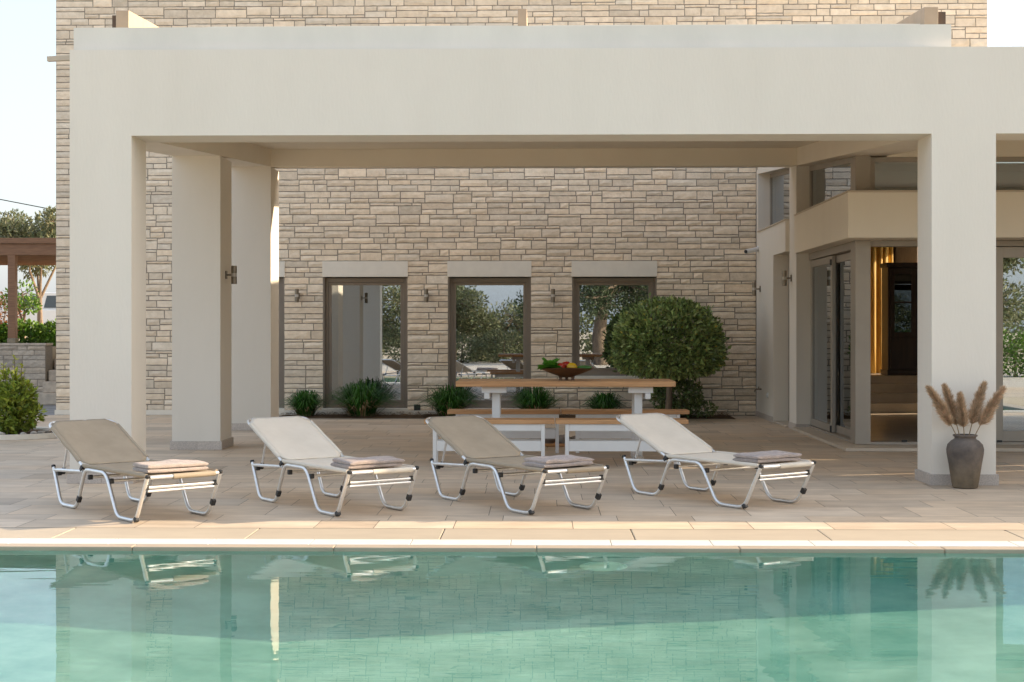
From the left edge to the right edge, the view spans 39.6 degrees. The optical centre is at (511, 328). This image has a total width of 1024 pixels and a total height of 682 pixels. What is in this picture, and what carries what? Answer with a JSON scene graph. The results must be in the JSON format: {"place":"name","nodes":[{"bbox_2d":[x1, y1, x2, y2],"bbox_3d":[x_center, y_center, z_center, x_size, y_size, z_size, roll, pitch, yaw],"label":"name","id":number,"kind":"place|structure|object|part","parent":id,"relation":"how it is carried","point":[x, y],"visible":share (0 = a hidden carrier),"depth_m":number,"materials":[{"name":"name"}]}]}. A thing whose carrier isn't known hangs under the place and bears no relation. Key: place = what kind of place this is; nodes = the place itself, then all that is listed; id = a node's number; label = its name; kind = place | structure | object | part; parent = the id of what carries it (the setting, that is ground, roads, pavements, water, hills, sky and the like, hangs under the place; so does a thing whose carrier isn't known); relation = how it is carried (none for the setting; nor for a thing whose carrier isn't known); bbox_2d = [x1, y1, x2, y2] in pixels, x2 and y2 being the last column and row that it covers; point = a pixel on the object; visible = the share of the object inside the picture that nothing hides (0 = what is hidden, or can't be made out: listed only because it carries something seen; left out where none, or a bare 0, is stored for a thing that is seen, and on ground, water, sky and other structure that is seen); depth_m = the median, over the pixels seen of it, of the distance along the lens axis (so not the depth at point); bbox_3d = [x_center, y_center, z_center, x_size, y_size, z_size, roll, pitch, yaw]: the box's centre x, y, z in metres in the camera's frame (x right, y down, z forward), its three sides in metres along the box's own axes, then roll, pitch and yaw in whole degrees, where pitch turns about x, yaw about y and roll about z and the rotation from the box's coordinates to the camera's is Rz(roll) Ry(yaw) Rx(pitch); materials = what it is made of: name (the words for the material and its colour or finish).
{"place":"outdoors","nodes":[
{"label":"outdoors","id":0,"kind":"place"},
{"bbox_2d":[19,336,55,369],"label":"terrace ground","id":1,"kind":"structure","parent":0,"point":[53,352],"depth_m":28.88,"materials":[{"name":"beige stone"}]},
{"bbox_2d":[0,287,36,330],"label":"red shrub","id":2,"kind":"object","parent":1,"relation":"on","point":[4,312],"visible":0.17,"depth_m":36.17,"materials":[{"name":"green plant"}]},
{"bbox_2d":[0,279,42,337],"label":"young tree","id":3,"kind":"object","parent":1,"relation":"on","point":[35,300],"visible":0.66,"depth_m":34.72,"materials":[{"name":"green plant"}]},
{"bbox_2d":[0,206,55,323],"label":"olive tree","id":4,"kind":"object","parent":1,"relation":"on","point":[16,226],"visible":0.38,"depth_m":39.82,"materials":[{"name":"green plant"}]},
{"bbox_2d":[0,292,55,328],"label":"parked car","id":5,"kind":"object","parent":1,"relation":"on","point":[49,306],"visible":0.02,"depth_m":52.37,"materials":[{"name":"white paint"}]},
{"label":"side window","id":6,"kind":"part","parent":5,"relation":"part of","materials":[{"name":"glass"}]},
{"bbox_2d":[0,318,55,345],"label":"terrace hedge","id":7,"kind":"object","parent":1,"relation":"on","point":[41,333],"visible":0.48,"depth_m":30.00,"materials":[{"name":"green plant"}]},
{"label":"cable pole","id":8,"kind":"object","parent":1,"relation":"on","visible":0},
{"bbox_2d":[0,199,48,208],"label":"overhead cable","id":9,"kind":"object","parent":8,"relation":"attached to","point":[23,203],"visible":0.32,"depth_m":46.30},
{"bbox_2d":[39,405,55,414],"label":"path","id":10,"kind":"structure","parent":0,"point":[50,409],"depth_m":26.32,"materials":[{"name":"grey stone"}]},
{"bbox_2d":[38,359,55,404],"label":"garden steps","id":11,"kind":"structure","parent":10,"relation":"on","point":[47,396],"depth_m":28.12,"materials":[{"name":"stone"}]},
{"bbox_2d":[0,551,1023,681],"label":"water","id":12,"kind":"structure","parent":0,"point":[192,616],"depth_m":7.52,"materials":[{"name":"teal liquid"}]},
{"bbox_2d":[0,415,1023,530],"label":"deck","id":13,"kind":"structure","parent":0,"point":[848,475],"depth_m":12.91,"materials":[{"name":"tile"}]},
{"bbox_2d":[0,427,56,439],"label":"planter kerb","id":14,"kind":"structure","parent":13,"relation":"on","point":[28,436],"depth_m":19.14,"materials":[{"name":"concrete"}]},
{"bbox_2d":[4,429,52,434],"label":"planter soil","id":15,"kind":"structure","parent":13,"relation":"on","point":[31,430],"depth_m":20.04,"materials":[{"name":"brown soil"}]},
{"bbox_2d":[0,355,47,434],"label":"leafy bush","id":16,"kind":"object","parent":15,"relation":"on","point":[20,407],"visible":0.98,"depth_m":19.52,"materials":[{"name":"green plant"}]},
{"bbox_2d":[43,428,50,432],"bbox_3d":[-6.463,1.426,19.769,0.112,0.082,0.144,0,0,-22],"label":"pebble","id":17,"kind":"object","parent":15,"relation":"on","point":[47,430],"visible":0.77,"depth_m":19.73,"materials":[{"name":"white stone"}]},
{"bbox_2d":[49,419,222,522],"bbox_3d":[-3.150,1.150,11.717,0.656,0.700,1.956,0,0,-41],"label":"sun lounger","id":18,"kind":"object","parent":13,"relation":"on","point":[101,446],"visible":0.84,"depth_m":11.92,"materials":[{"name":"fabric"}]},
{"bbox_2d":[132,459,208,472],"bbox_3d":[-2.678,1.079,11.161,0.502,0.079,0.308,0,0,-38],"label":"folded towel","id":19,"kind":"object","parent":18,"relation":"on","point":[171,465],"visible":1,"depth_m":11.07,"materials":[{"name":"white fabric"}]},
{"bbox_2d":[247,416,418,516],"bbox_3d":[-1.575,1.150,12.091,0.656,0.700,1.955,0,0,-35],"label":"sun lounger","id":20,"kind":"object","parent":13,"relation":"on","point":[308,442],"visible":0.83,"depth_m":12.32,"materials":[{"name":"fabric"}]},
{"bbox_2d":[331,456,404,468],"bbox_3d":[-1.163,1.081,11.481,0.510,0.074,0.323,0,0,-36],"label":"folded towel","id":21,"kind":"object","parent":20,"relation":"on","point":[366,462],"visible":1,"depth_m":11.38,"materials":[{"name":"white fabric"}]},
{"bbox_2d":[424,418,554,466],"bbox_3d":[-0.241,1.242,15.467,1.406,0.513,0.320,0,0,1],"label":"bench","id":22,"kind":"object","parent":13,"relation":"on","point":[518,424],"visible":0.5,"depth_m":15.32,"materials":[{"name":"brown wood"}]},
{"bbox_2d":[447,409,560,452],"bbox_3d":[-0.095,1.242,17.215,1.361,0.513,0.320,0,0,1],"label":"bench","id":23,"kind":"object","parent":13,"relation":"on","point":[551,433],"visible":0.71,"depth_m":17.07,"materials":[{"name":"brown wood"}]},
{"bbox_2d":[279,414,735,418],"bbox_3d":[-0.114,1.476,23.997,7.650,0.035,0.880,0,0,1],"label":"planting bed","id":24,"kind":"object","parent":13,"relation":"on","point":[434,415],"visible":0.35,"depth_m":23.77,"materials":[{"name":"soil"}]},
{"bbox_2d":[280,389,335,415],"bbox_3d":[-3.510,1.243,24.031,1.018,0.473,1.128,0,0,31],"label":"grass clump","id":25,"kind":"object","parent":24,"relation":"on","point":[303,402],"visible":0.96,"depth_m":23.87,"materials":[{"name":"green plant"}]},
{"bbox_2d":[317,379,406,415],"bbox_3d":[-2.535,1.164,24.047,1.855,0.631,1.725,0,0,-20],"label":"grass clump","id":26,"kind":"object","parent":24,"relation":"on","point":[360,399],"visible":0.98,"depth_m":23.79,"materials":[{"name":"green plant"}]},
{"bbox_2d":[416,384,490,415],"bbox_3d":[-1.022,1.197,24.019,1.442,0.566,1.504,0,0,1],"label":"grass clump","id":27,"kind":"object","parent":24,"relation":"on","point":[444,401],"visible":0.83,"depth_m":23.78,"materials":[{"name":"green plant"}]},
{"bbox_2d":[279,411,730,415],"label":"mulch","id":28,"kind":"object","parent":24,"relation":"on","point":[287,413],"visible":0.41,"depth_m":23.91,"materials":[{"name":"brown soil"}]},
{"bbox_2d":[504,387,570,408],"bbox_3d":[0.383,1.209,23.983,1.272,0.543,1.328,0,0,1],"label":"grass clump","id":29,"kind":"object","parent":24,"relation":"on","point":[530,400],"visible":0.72,"depth_m":23.76,"materials":[{"name":"green plant"}]},
{"bbox_2d":[577,391,631,408],"bbox_3d":[1.521,1.258,23.914,1.064,0.444,1.031,0,0,-25],"label":"grass clump","id":30,"kind":"object","parent":24,"relation":"on","point":[605,401],"visible":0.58,"depth_m":23.76,"materials":[{"name":"green plant"}]},
{"bbox_2d":[649,378,718,417],"bbox_3d":[2.855,1.143,23.700,1.168,0.795,0.984,0,0,1],"label":"shrub","id":31,"kind":"object","parent":24,"relation":"on","point":[660,398],"visible":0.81,"depth_m":23.56,"materials":[{"name":"green plant"}]},
{"bbox_2d":[425,415,609,514],"bbox_3d":[-0.012,1.150,12.188,0.656,0.700,1.955,0,0,-34],"label":"sun lounger","id":32,"kind":"object","parent":13,"relation":"on","point":[473,438],"visible":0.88,"depth_m":12.40,"materials":[{"name":"fabric"}]},
{"bbox_2d":[522,455,593,467],"bbox_3d":[0.377,1.079,11.570,0.521,0.080,0.315,0,0,-37],"label":"folded towel","id":33,"kind":"object","parent":32,"relation":"on","point":[556,461],"visible":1,"depth_m":11.47,"materials":[{"name":"white fabric"}]},
{"bbox_2d":[55,0,986,415],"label":"stone house","id":34,"kind":"structure","parent":13,"relation":"on","point":[489,258],"depth_m":24.53,"materials":[{"name":"stone"}]},
{"bbox_2d":[279,277,284,409],"bbox_3d":[-4.657,0.278,24.669,1.480,2.315,0.250,0,0,1],"label":"window","id":35,"kind":"structure","parent":34,"relation":"in","point":[281,280],"depth_m":24.68,"materials":[{"name":"brown metal"}]},
{"bbox_2d":[295,289,299,301],"bbox_3d":[-3.697,-0.559,24.477,0.070,0.230,0.139,0,0,1],"label":"wall lamp","id":36,"kind":"object","parent":34,"relation":"attached to","point":[297,295],"visible":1,"depth_m":24.41,"materials":[{"name":"metal"}]},
{"bbox_2d":[322,277,407,409],"bbox_3d":[-2.533,0.278,24.628,1.490,2.315,0.250,0,0,1],"label":"window","id":37,"kind":"structure","parent":34,"relation":"in","point":[327,287],"depth_m":24.66,"materials":[{"name":"brown metal"}]},
{"bbox_2d":[414,404,419,409],"bbox_3d":[-1.633,1.368,24.493,0.110,0.110,0.026,0,0,1],"label":"wall vent","id":38,"kind":"object","parent":34,"relation":"attached to","point":[417,407],"depth_m":24.48,"materials":[{"name":"black plastic"}]},
{"bbox_2d":[424,289,428,301],"bbox_3d":[-1.471,-0.559,24.434,0.070,0.230,0.139,0,0,1],"label":"wall lamp","id":39,"kind":"object","parent":34,"relation":"attached to","point":[426,295],"visible":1,"depth_m":24.38,"materials":[{"name":"metal"}]},
{"bbox_2d":[448,277,530,408],"bbox_3d":[-0.388,0.278,24.587,1.460,2.315,0.250,0,0,1],"label":"window","id":40,"kind":"structure","parent":34,"relation":"in","point":[452,282],"depth_m":24.62,"materials":[{"name":"brown metal"}]},
{"bbox_2d":[551,289,554,301],"bbox_3d":[0.703,-0.558,24.392,0.070,0.230,0.139,0,0,1],"label":"wall lamp","id":41,"kind":"object","parent":34,"relation":"attached to","point":[552,295],"visible":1,"depth_m":24.33,"materials":[{"name":"metal"}]},
{"bbox_2d":[572,277,655,378],"bbox_3d":[1.762,-0.002,24.546,1.480,1.755,0.250,0,0,1],"label":"window","id":42,"kind":"structure","parent":34,"relation":"in","point":[596,373],"depth_m":24.58,"materials":[{"name":"brown metal"}]},
{"bbox_2d":[47,7,1023,484],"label":"pergola","id":43,"kind":"object","parent":13,"relation":"on","point":[229,119],"visible":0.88,"depth_m":13.74,"materials":[{"name":"paint"}]},
{"bbox_2d":[225,266,236,283],"bbox_3d":[-3.526,-0.670,17.871,0.138,0.230,0.070,0,0,1],"label":"wall lamp","id":44,"kind":"object","parent":43,"relation":"attached to","point":[233,274],"visible":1,"depth_m":17.84,"materials":[{"name":"metal"}]},
{"bbox_2d":[545,442,564,446],"bbox_3d":[0.543,1.464,18.164,0.840,0.067,0.350,0,0,1],"label":"stone tray","id":45,"kind":"object","parent":13,"relation":"on","point":[553,445],"visible":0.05,"depth_m":17.99,"materials":[{"name":"brown stone"}]},
{"bbox_2d":[545,439,554,443],"bbox_3d":[0.477,1.415,18.167,0.201,0.157,0.194,0,0,1],"label":"rock","id":46,"kind":"object","parent":45,"relation":"on","point":[549,441],"visible":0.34,"depth_m":18.11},
{"bbox_2d":[559,434,569,443],"bbox_3d":[0.661,1.420,18.133,0.169,0.136,0.148,0,0,1],"label":"rock","id":47,"kind":"object","parent":45,"relation":"on","point":[561,439],"visible":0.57,"depth_m":18.08,"materials":[{"name":"grey stone"}]},
{"bbox_2d":[456,379,675,458],"bbox_3d":[0.608,1.046,16.341,2.466,0.903,0.794,0,0,1],"label":"picnic table","id":48,"kind":"object","parent":13,"relation":"on","point":[638,389],"visible":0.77,"depth_m":15.97,"materials":[{"name":"brown wood"}]},
{"bbox_2d":[542,367,593,379],"bbox_3d":[0.625,0.519,16.299,0.642,0.150,0.509,0,0,1],"label":"wooden bowl","id":49,"kind":"object","parent":48,"relation":"on","point":[566,373],"visible":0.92,"depth_m":16.14,"materials":[{"name":"brown wood"}]},
{"bbox_2d":[537,357,561,369],"bbox_3d":[0.438,0.408,16.261,0.300,0.150,0.228,0,0,1],"label":"lettuce","id":50,"kind":"object","parent":49,"relation":"in","point":[549,364],"visible":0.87,"depth_m":16.21,"materials":[{"name":"green plant"}]},
{"bbox_2d":[566,363,576,367],"bbox_3d":[0.685,0.441,16.261,0.128,0.095,0.103,0,0,1],"label":"yellow pepper","id":51,"kind":"object","parent":49,"relation":"in","point":[571,365],"visible":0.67,"depth_m":16.22,"materials":[{"name":"yellow food"}]},
{"bbox_2d":[577,365,591,368],"bbox_3d":[0.824,0.450,16.287,0.179,0.050,0.059,0,0,1],"label":"cucumber","id":52,"kind":"object","parent":49,"relation":"in","point":[585,366],"visible":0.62,"depth_m":16.27,"materials":[{"name":"green food"}]},
{"bbox_2d":[555,418,688,463],"bbox_3d":[1.185,1.242,15.440,1.428,0.513,0.320,0,0,1],"label":"bench","id":53,"kind":"object","parent":13,"relation":"on","point":[592,424],"visible":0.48,"depth_m":15.30,"materials":[{"name":"brown wood"}]},
{"bbox_2d":[561,409,688,452],"bbox_3d":[1.361,1.242,17.187,1.530,0.513,0.320,0,0,1],"label":"bench","id":54,"kind":"object","parent":13,"relation":"on","point":[605,413],"visible":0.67,"depth_m":17.05,"materials":[{"name":"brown wood"}]},
{"bbox_2d":[607,292,731,408],"bbox_3d":[2.553,0.443,23.253,2.015,2.080,2.104,0,0,1],"label":"topiary tree","id":55,"kind":"object","parent":13,"relation":"on","point":[648,353],"visible":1,"depth_m":22.67,"materials":[{"name":"green plant"}]},
{"bbox_2d":[616,413,815,508],"bbox_3d":[1.742,1.150,12.574,0.656,0.700,1.955,0,0,-35],"label":"sun lounger","id":56,"kind":"object","parent":13,"relation":"on","point":[663,434],"visible":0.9,"depth_m":12.75,"materials":[{"name":"fabric"}]},
{"bbox_2d":[732,450,801,462],"bbox_3d":[2.148,1.079,11.972,0.501,0.079,0.315,0,0,-34],"label":"folded towel","id":57,"kind":"object","parent":56,"relation":"on","point":[767,456],"visible":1,"depth_m":11.87,"materials":[{"name":"beige fabric"}]},
{"bbox_2d":[755,140,1023,451],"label":"house wing","id":58,"kind":"structure","parent":13,"relation":"on","point":[822,229],"depth_m":19.86,"materials":[{"name":"beige paint"}]},
{"bbox_2d":[744,246,758,253],"bbox_3d":[4.063,-1.326,24.067,0.379,0.148,0.080,0,0,-44],"label":"security camera","id":59,"kind":"object","parent":58,"relation":"attached to","point":[751,250],"visible":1,"depth_m":24.01,"materials":[{"name":"white plastic"}]},
{"bbox_2d":[752,282,760,295],"bbox_3d":[4.109,-0.660,23.925,0.138,0.230,0.070,0,0,1],"label":"wall lamp","id":60,"kind":"object","parent":58,"relation":"attached to","point":[754,288],"visible":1,"depth_m":23.90,"materials":[{"name":"metal"}]},
{"bbox_2d":[770,170,788,224],"bbox_3d":[4.385,-2.138,22.858,0.050,0.971,2.705,0,0,1],"label":"window","id":61,"kind":"structure","parent":58,"relation":"in","point":[779,181],"depth_m":23.34,"materials":[{"name":"clear glass"}]},
{"bbox_2d":[782,270,791,285],"bbox_3d":[4.119,-0.750,21.325,0.138,0.230,0.070,0,0,1],"label":"wall lamp","id":62,"kind":"object","parent":58,"relation":"attached to","point":[784,277],"visible":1,"depth_m":21.30,"materials":[{"name":"metal"}]},
{"bbox_2d":[788,255,788,420],"bbox_3d":[4.402,0.157,22.060,0.045,2.625,1.110,0,0,1],"label":"door","id":63,"kind":"structure","parent":58,"relation":"in","point":[788,255],"depth_m":22.58,"materials":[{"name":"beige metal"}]},
{"bbox_2d":[811,256,835,431],"bbox_3d":[4.397,0.215,20.134,0.050,2.410,1.530,0,0,1],"label":"sliding door","id":64,"kind":"structure","parent":58,"relation":"in","point":[823,274],"depth_m":20.05,"materials":[{"name":"beige metal"}]},
{"bbox_2d":[809,157,851,206],"bbox_3d":[4.370,-2.029,19.490,0.050,0.708,2.840,0,0,1],"label":"window","id":65,"kind":"structure","parent":58,"relation":"in","point":[827,180],"depth_m":19.63,"materials":[{"name":"grey glass"}]},
{"bbox_2d":[836,252,850,436],"bbox_3d":[4.432,0.215,18.823,0.050,2.410,1.490,0,0,1],"label":"sliding door","id":66,"kind":"structure","parent":58,"relation":"in","point":[843,261],"depth_m":19.01,"materials":[{"name":"beige metal"}]},
{"bbox_2d":[871,247,892,372],"bbox_3d":[6.814,-0.355,26.528,0.685,2.390,0.094,0,0,-23],"label":"curtain","id":67,"kind":"object","parent":58,"relation":"hanging from","point":[880,255],"visible":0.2,"depth_m":26.51,"materials":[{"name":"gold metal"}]},
{"bbox_2d":[880,262,917,374],"bbox_3d":[7.270,-0.166,25.810,1.060,2.028,0.550,0,0,1],"label":"cabinet","id":68,"kind":"object","parent":58,"relation":"on","point":[899,318],"visible":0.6,"depth_m":25.57,"materials":[{"name":"brown wood"}]},
{"bbox_3d":[7.026,-0.455,25.574,0.440,1.210,0.028,0,0,1],"label":"door","id":69,"kind":"part","parent":68,"relation":"part of","materials":[{"name":"black glass"}]},
{"bbox_3d":[7.026,0.445,25.574,0.440,0.550,0.028,0,0,1],"label":"lower door","id":70,"kind":"part","parent":68,"relation":"part of","materials":[{"name":"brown wood"}]},
{"bbox_3d":[7.506,-0.455,25.565,0.440,1.210,0.028,0,0,1],"label":"door","id":71,"kind":"part","parent":68,"relation":"part of","materials":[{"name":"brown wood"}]},
{"bbox_3d":[7.506,0.445,25.565,0.440,0.550,0.028,0,0,1],"label":"lower door","id":72,"kind":"part","parent":68,"relation":"part of","materials":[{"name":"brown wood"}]},
{"bbox_2d":[871,157,1023,189],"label":"window","id":73,"kind":"structure","parent":58,"relation":"in","point":[873,159],"depth_m":17.84,"materials":[{"name":"beige metal"}]},
{"bbox_2d":[996,247,1023,440],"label":"sliding door","id":74,"kind":"structure","parent":58,"relation":"in","point":[1001,252],"depth_m":17.84,"materials":[{"name":"beige metal"}]},
{"bbox_2d":[946,434,983,488],"bbox_3d":[4.259,1.249,13.372,0.341,0.500,0.340,0,0,1],"label":"clay vase","id":75,"kind":"object","parent":13,"relation":"on","point":[965,453],"visible":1,"depth_m":13.26,"materials":[{"name":"grey ceramic"}]},
{"bbox_2d":[924,385,955,434],"bbox_3d":[4.035,0.792,13.360,0.337,0.540,0.187,0,0,1],"label":"pampas plume","id":76,"kind":"object","parent":75,"relation":"in","point":[943,410],"visible":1,"depth_m":13.34,"materials":[{"name":"beige plant"}]},
{"bbox_2d":[941,382,959,434],"bbox_3d":[4.149,0.782,13.413,0.174,0.558,0.198,0,0,-44],"label":"pampas plume","id":77,"kind":"object","parent":75,"relation":"in","point":[948,395],"visible":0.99,"depth_m":13.40,"materials":[{"name":"beige plant"}]},
{"bbox_2d":[955,391,969,434],"bbox_3d":[4.223,0.820,13.353,0.177,0.482,0.171,0,0,1],"label":"pampas plume","id":78,"kind":"object","parent":75,"relation":"in","point":[962,415],"visible":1,"depth_m":13.33,"materials":[{"name":"beige plant"}]},
{"bbox_2d":[968,380,987,434],"bbox_3d":[4.382,0.765,13.389,0.212,0.592,0.184,0,0,19],"label":"pampas plume","id":79,"kind":"object","parent":75,"relation":"in","point":[978,400],"visible":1,"depth_m":13.38,"materials":[{"name":"beige plant"}]},
{"bbox_2d":[975,385,1007,434],"bbox_3d":[4.487,0.794,13.354,0.338,0.536,0.187,0,0,1],"label":"pampas plume","id":80,"kind":"object","parent":75,"relation":"in","point":[988,413],"visible":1,"depth_m":13.33,"materials":[{"name":"beige plant"}]},
{"bbox_2d":[0,0,1023,306],"label":"sky","id":81,"kind":"structure","parent":0,"point":[27,27],"materials":[{"name":"white"}]},
{"label":"ground","id":82,"kind":"structure","parent":0,"visible":0},
{"bbox_2d":[0,343,52,397],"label":"retaining wall","id":83,"kind":"structure","parent":82,"relation":"on","point":[35,359],"depth_m":28.39,"materials":[{"name":"stone"}]},
{"bbox_2d":[0,238,55,342],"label":"pergola","id":84,"kind":"object","parent":83,"relation":"on","point":[13,256],"visible":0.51,"depth_m":28.55,"materials":[{"name":"wood"}]},
{"bbox_2d":[0,528,1023,553],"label":"pool coping","id":85,"kind":"object","parent":82,"relation":"on","point":[558,534],"visible":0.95,"depth_m":10.20,"materials":[{"name":"stone"}]},
{"bbox_2d":[0,538,1023,551],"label":"overflow grate","id":86,"kind":"object","parent":85,"relation":"on","point":[737,543],"visible":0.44,"depth_m":9.95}
]}

